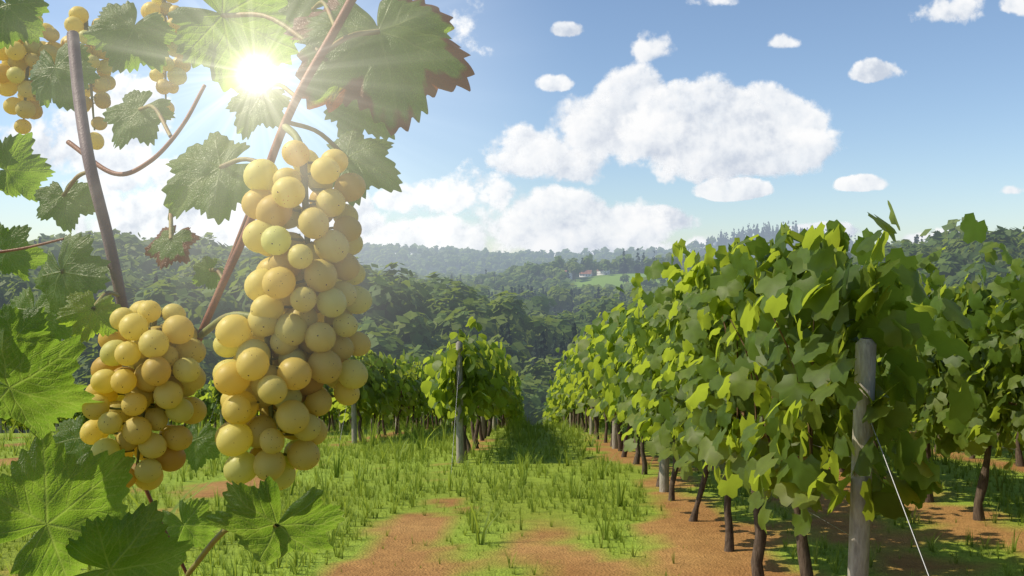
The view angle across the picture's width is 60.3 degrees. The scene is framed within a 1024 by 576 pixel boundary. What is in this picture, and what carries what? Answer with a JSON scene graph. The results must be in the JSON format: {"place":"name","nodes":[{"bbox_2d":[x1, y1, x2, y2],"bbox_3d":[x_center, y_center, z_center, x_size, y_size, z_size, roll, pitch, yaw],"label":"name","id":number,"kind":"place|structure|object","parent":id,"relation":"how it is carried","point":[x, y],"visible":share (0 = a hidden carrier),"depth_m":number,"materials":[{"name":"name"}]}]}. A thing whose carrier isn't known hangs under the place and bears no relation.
{"place":"outdoors","nodes":[
{"label":"outdoors","id":0,"kind":"place"},
{"bbox_2d":[0,72,171,192],"bbox_3d":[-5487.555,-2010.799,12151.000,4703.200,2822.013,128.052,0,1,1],"label":"cloud","id":1,"kind":"structure","parent":0,"point":[131,155],"depth_m":12151.00,"materials":[{"name":"white"}]},
{"bbox_2d":[67,30,140,416],"bbox_3d":[-0.249,-0.036,0.544,0.036,0.254,0.069,0,1,-36],"label":"old vine cane","id":2,"kind":"object","parent":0,"point":[86,145],"visible":0.62,"depth_m":0.52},
{"bbox_2d":[0,0,356,573],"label":"vine branch","id":3,"kind":"object","parent":2,"relation":"attached to","point":[306,79],"visible":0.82,"depth_m":0.49,"materials":[{"name":"brown wood"}]},
{"bbox_2d":[23,0,334,464],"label":"grape stems","id":4,"kind":"object","parent":3,"relation":"attached to","point":[304,174],"visible":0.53,"depth_m":0.47,"materials":[{"name":"green plant"}]},
{"bbox_2d":[0,0,371,489],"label":"grapes","id":5,"kind":"object","parent":4,"relation":"hanging from","point":[312,358],"visible":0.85,"depth_m":0.45,"materials":[{"name":"yellow food"}]},
{"bbox_2d":[60,0,379,575],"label":"leaf stems","id":6,"kind":"object","parent":3,"relation":"attached to","point":[219,535],"visible":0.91,"depth_m":0.51,"materials":[{"name":"green plant"}]},
{"bbox_2d":[0,0,474,575],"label":"vine leaves","id":7,"kind":"object","parent":6,"relation":"attached to","point":[64,490],"visible":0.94,"depth_m":0.51,"materials":[{"name":"green plant"}]},
{"bbox_2d":[72,159,256,246],"bbox_3d":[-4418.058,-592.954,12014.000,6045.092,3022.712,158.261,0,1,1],"label":"cloud","id":8,"kind":"structure","parent":0,"point":[144,213],"depth_m":12014.00,"materials":[{"name":"white"}]},
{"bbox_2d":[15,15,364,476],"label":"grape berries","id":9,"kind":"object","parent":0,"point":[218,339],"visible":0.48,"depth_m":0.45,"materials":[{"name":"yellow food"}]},
{"bbox_2d":[286,187,385,240],"bbox_3d":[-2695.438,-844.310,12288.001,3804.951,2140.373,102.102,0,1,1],"label":"cloud","id":10,"kind":"structure","parent":0,"point":[371,219],"depth_m":12288.00,"materials":[{"name":"white"}]},
{"bbox_2d":[363,213,485,253],"bbox_3d":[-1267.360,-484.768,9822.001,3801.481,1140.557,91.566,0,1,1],"label":"cloud","id":11,"kind":"structure","parent":0,"point":[448,229],"depth_m":9822.00,"materials":[{"name":"white"}]},
{"bbox_2d":[372,162,514,213],"bbox_3d":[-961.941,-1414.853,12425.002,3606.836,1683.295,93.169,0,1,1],"label":"cloud","id":12,"kind":"structure","parent":0,"point":[446,195],"depth_m":12425.00,"materials":[{"name":"white"}]},
{"bbox_2d":[450,14,480,52],"bbox_3d":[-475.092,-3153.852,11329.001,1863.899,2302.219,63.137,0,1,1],"label":"cloud","id":13,"kind":"structure","parent":0,"point":[464,25],"depth_m":11329.00,"materials":[{"name":"white"}]},
{"bbox_2d":[0,234,1023,575],"bbox_3d":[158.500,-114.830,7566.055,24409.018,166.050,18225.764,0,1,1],"label":"ground","id":14,"kind":"structure","parent":0,"point":[678,534],"depth_m":6.69,"materials":[{"name":"brown soil"}]},
{"bbox_2d":[38,242,683,363],"bbox_3d":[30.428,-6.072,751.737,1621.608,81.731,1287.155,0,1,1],"label":"forest tree trunks","id":15,"kind":"object","parent":14,"relation":"on","point":[567,306],"depth_m":670.81,"materials":[{"name":"plant"}]},
{"bbox_2d":[0,338,876,575],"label":"trellis posts","id":16,"kind":"object","parent":14,"relation":"on","point":[859,524],"visible":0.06,"depth_m":3.49,"materials":[{"name":"grey wood"}]},
{"bbox_2d":[53,319,1020,575],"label":"trellis wires","id":17,"kind":"object","parent":16,"relation":"attached to","point":[818,446],"visible":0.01,"depth_m":3.30,"materials":[{"name":"silver metal"}]},
{"bbox_2d":[3,221,950,432],"bbox_3d":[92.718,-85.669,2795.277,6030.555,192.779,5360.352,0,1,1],"label":"tree trunks","id":18,"kind":"object","parent":14,"relation":"on","point":[721,240],"visible":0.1,"depth_m":636.75,"materials":[{"name":"green plant"}]},
{"bbox_2d":[0,217,1023,432],"bbox_3d":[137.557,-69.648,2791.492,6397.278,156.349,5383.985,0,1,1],"label":"forested hills","id":19,"kind":"structure","parent":14,"relation":"on","point":[422,315],"depth_m":291.81,"materials":[{"name":"green plant"}]},
{"bbox_2d":[0,406,1023,575],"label":"grass tufts","id":20,"kind":"object","parent":14,"relation":"on","point":[417,437],"visible":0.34,"depth_m":8.82,"materials":[{"name":"green plant"}]},
{"bbox_2d":[2,395,1023,575],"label":"vine trunks","id":21,"kind":"object","parent":14,"relation":"on","point":[804,559],"visible":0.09,"depth_m":8.04,"materials":[{"name":"brown plant"}]},
{"bbox_2d":[0,200,1023,536],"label":"grapevine foliage","id":22,"kind":"object","parent":21,"relation":"attached to","point":[682,346],"visible":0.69,"depth_m":4.79,"materials":[{"name":"green plant"}]},
{"bbox_2d":[363,312,1016,460],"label":"vine shoots","id":23,"kind":"object","parent":21,"relation":"attached to","point":[810,431],"visible":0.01,"depth_m":4.56,"materials":[{"name":"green plant"}]},
{"bbox_2d":[566,241,716,278],"bbox_3d":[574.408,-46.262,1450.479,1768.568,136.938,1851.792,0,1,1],"label":"houses","id":24,"kind":"structure","parent":14,"relation":"on","point":[608,272],"depth_m":985.22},
{"bbox_2d":[565,269,602,273],"bbox_3d":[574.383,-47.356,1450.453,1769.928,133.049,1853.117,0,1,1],"label":"house roofs","id":25,"kind":"structure","parent":24,"relation":"on","point":[586,272],"depth_m":985.75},
{"bbox_2d":[0,0,1023,252],"label":"sky","id":26,"kind":"structure","parent":0,"point":[944,134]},
{"bbox_2d":[486,141,545,177],"bbox_3d":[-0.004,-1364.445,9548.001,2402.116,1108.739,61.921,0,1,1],"label":"cloud","id":27,"kind":"structure","parent":0,"point":[498,161],"depth_m":9548.00,"materials":[{"name":"white"}]},
{"bbox_2d":[374,184,672,256],"bbox_3d":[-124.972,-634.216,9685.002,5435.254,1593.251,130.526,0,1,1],"label":"cloud","id":28,"kind":"structure","parent":0,"point":[555,218],"depth_m":9685.00,"materials":[{"name":"white"}]},
{"bbox_2d":[536,74,573,91],"bbox_3d":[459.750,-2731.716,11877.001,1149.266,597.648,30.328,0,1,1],"label":"cloud","id":29,"kind":"structure","parent":0,"point":[550,82],"depth_m":11877.00,"materials":[{"name":"white"}]},
{"bbox_2d":[551,21,581,36],"bbox_3d":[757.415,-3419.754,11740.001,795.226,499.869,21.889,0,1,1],"label":"cloud","id":30,"kind":"structure","parent":0,"point":[565,28],"depth_m":11740.00,"materials":[{"name":"white"}]},
{"bbox_2d":[506,93,684,173],"bbox_3d":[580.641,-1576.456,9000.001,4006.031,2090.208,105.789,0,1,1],"label":"cloud","id":31,"kind":"structure","parent":0,"point":[588,131],"depth_m":9000.00,"materials":[{"name":"white"}]},
{"bbox_2d":[551,62,663,154],"bbox_3d":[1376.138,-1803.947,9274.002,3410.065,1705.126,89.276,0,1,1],"label":"cloud","id":32,"kind":"structure","parent":0,"point":[634,85],"depth_m":9274.00,"materials":[{"name":"white"}]},
{"bbox_2d":[493,124,739,184],"bbox_3d":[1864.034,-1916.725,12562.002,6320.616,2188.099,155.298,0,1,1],"label":"cloud","id":33,"kind":"structure","parent":0,"point":[585,173],"depth_m":12562.00,"materials":[{"name":"white"}]},
{"bbox_2d":[631,36,669,62],"bbox_3d":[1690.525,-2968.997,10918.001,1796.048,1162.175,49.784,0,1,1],"label":"cloud","id":34,"kind":"structure","parent":0,"point":[644,51],"depth_m":10918.00,"materials":[{"name":"white"}]},
{"bbox_2d":[646,205,698,230],"bbox_3d":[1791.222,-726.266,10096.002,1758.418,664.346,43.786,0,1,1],"label":"cloud","id":35,"kind":"structure","parent":0,"point":[679,219],"depth_m":10096.00,"materials":[{"name":"white"}]},
{"bbox_2d":[656,236,706,251],"bbox_3d":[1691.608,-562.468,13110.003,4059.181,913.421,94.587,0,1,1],"label":"cloud","id":36,"kind":"structure","parent":0,"point":[668,245],"depth_m":13110.00,"materials":[{"name":"white"}]},
{"bbox_2d":[697,0,735,4],"bbox_3d":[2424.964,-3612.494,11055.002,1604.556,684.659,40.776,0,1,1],"label":"cloud","id":37,"kind":"structure","parent":0,"point":[716,2],"depth_m":11055.00,"materials":[{"name":"white"}]},
{"bbox_2d":[614,74,837,179],"bbox_3d":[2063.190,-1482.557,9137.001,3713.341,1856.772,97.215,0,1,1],"label":"cloud","id":38,"kind":"structure","parent":0,"point":[731,131],"depth_m":9137.00,"materials":[{"name":"white"}]},
{"bbox_2d":[693,177,772,201],"bbox_3d":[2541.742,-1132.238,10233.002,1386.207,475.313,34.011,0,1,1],"label":"cloud","id":39,"kind":"structure","parent":0,"point":[717,189],"depth_m":10233.00,"materials":[{"name":"white"}]},
{"bbox_2d":[769,34,799,47],"bbox_3d":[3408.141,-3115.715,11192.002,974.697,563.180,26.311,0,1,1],"label":"cloud","id":40,"kind":"structure","parent":0,"point":[781,41],"depth_m":11192.00,"materials":[{"name":"white"}]},
{"bbox_2d":[747,82,828,130],"bbox_3d":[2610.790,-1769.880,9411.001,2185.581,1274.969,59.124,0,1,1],"label":"cloud","id":41,"kind":"structure","parent":0,"point":[789,111],"depth_m":9411.00,"materials":[{"name":"white"}]},
{"bbox_2d":[789,221,858,235],"bbox_3d":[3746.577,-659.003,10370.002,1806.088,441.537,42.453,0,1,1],"label":"cloud","id":42,"kind":"structure","parent":0,"point":[851,229],"depth_m":10370.00,"materials":[{"name":"white"}]},
{"bbox_2d":[834,174,886,191],"bbox_3d":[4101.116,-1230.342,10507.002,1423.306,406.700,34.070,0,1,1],"label":"cloud","id":43,"kind":"structure","parent":0,"point":[862,182],"depth_m":10507.00,"materials":[{"name":"white"}]},
{"bbox_2d":[849,58,901,82],"bbox_3d":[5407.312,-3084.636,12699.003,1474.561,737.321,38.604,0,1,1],"label":"cloud","id":44,"kind":"structure","parent":0,"point":[869,70],"depth_m":12699.00,"materials":[{"name":"white"}]},
{"bbox_2d":[903,228,948,243],"bbox_3d":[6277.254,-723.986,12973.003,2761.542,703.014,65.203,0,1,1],"label":"cloud","id":45,"kind":"structure","parent":0,"point":[909,237],"depth_m":12973.00,"materials":[{"name":"white"}]},
{"bbox_2d":[917,0,981,20],"bbox_3d":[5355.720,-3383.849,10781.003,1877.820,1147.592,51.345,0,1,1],"label":"cloud","id":46,"kind":"structure","parent":0,"point":[953,10],"depth_m":10781.00,"materials":[{"name":"white"}]},
{"bbox_2d":[1002,186,1020,193],"bbox_3d":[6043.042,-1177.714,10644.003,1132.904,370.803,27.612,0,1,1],"label":"cloud","id":47,"kind":"structure","parent":0,"point":[1010,190],"depth_m":10644.00,"materials":[{"name":"white"}]},
{"bbox_2d":[1000,0,1023,15],"bbox_3d":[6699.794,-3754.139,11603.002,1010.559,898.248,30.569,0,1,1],"label":"cloud","id":48,"kind":"structure","parent":0,"point":[1013,6],"depth_m":11603.00,"materials":[{"name":"white"}]}
]}

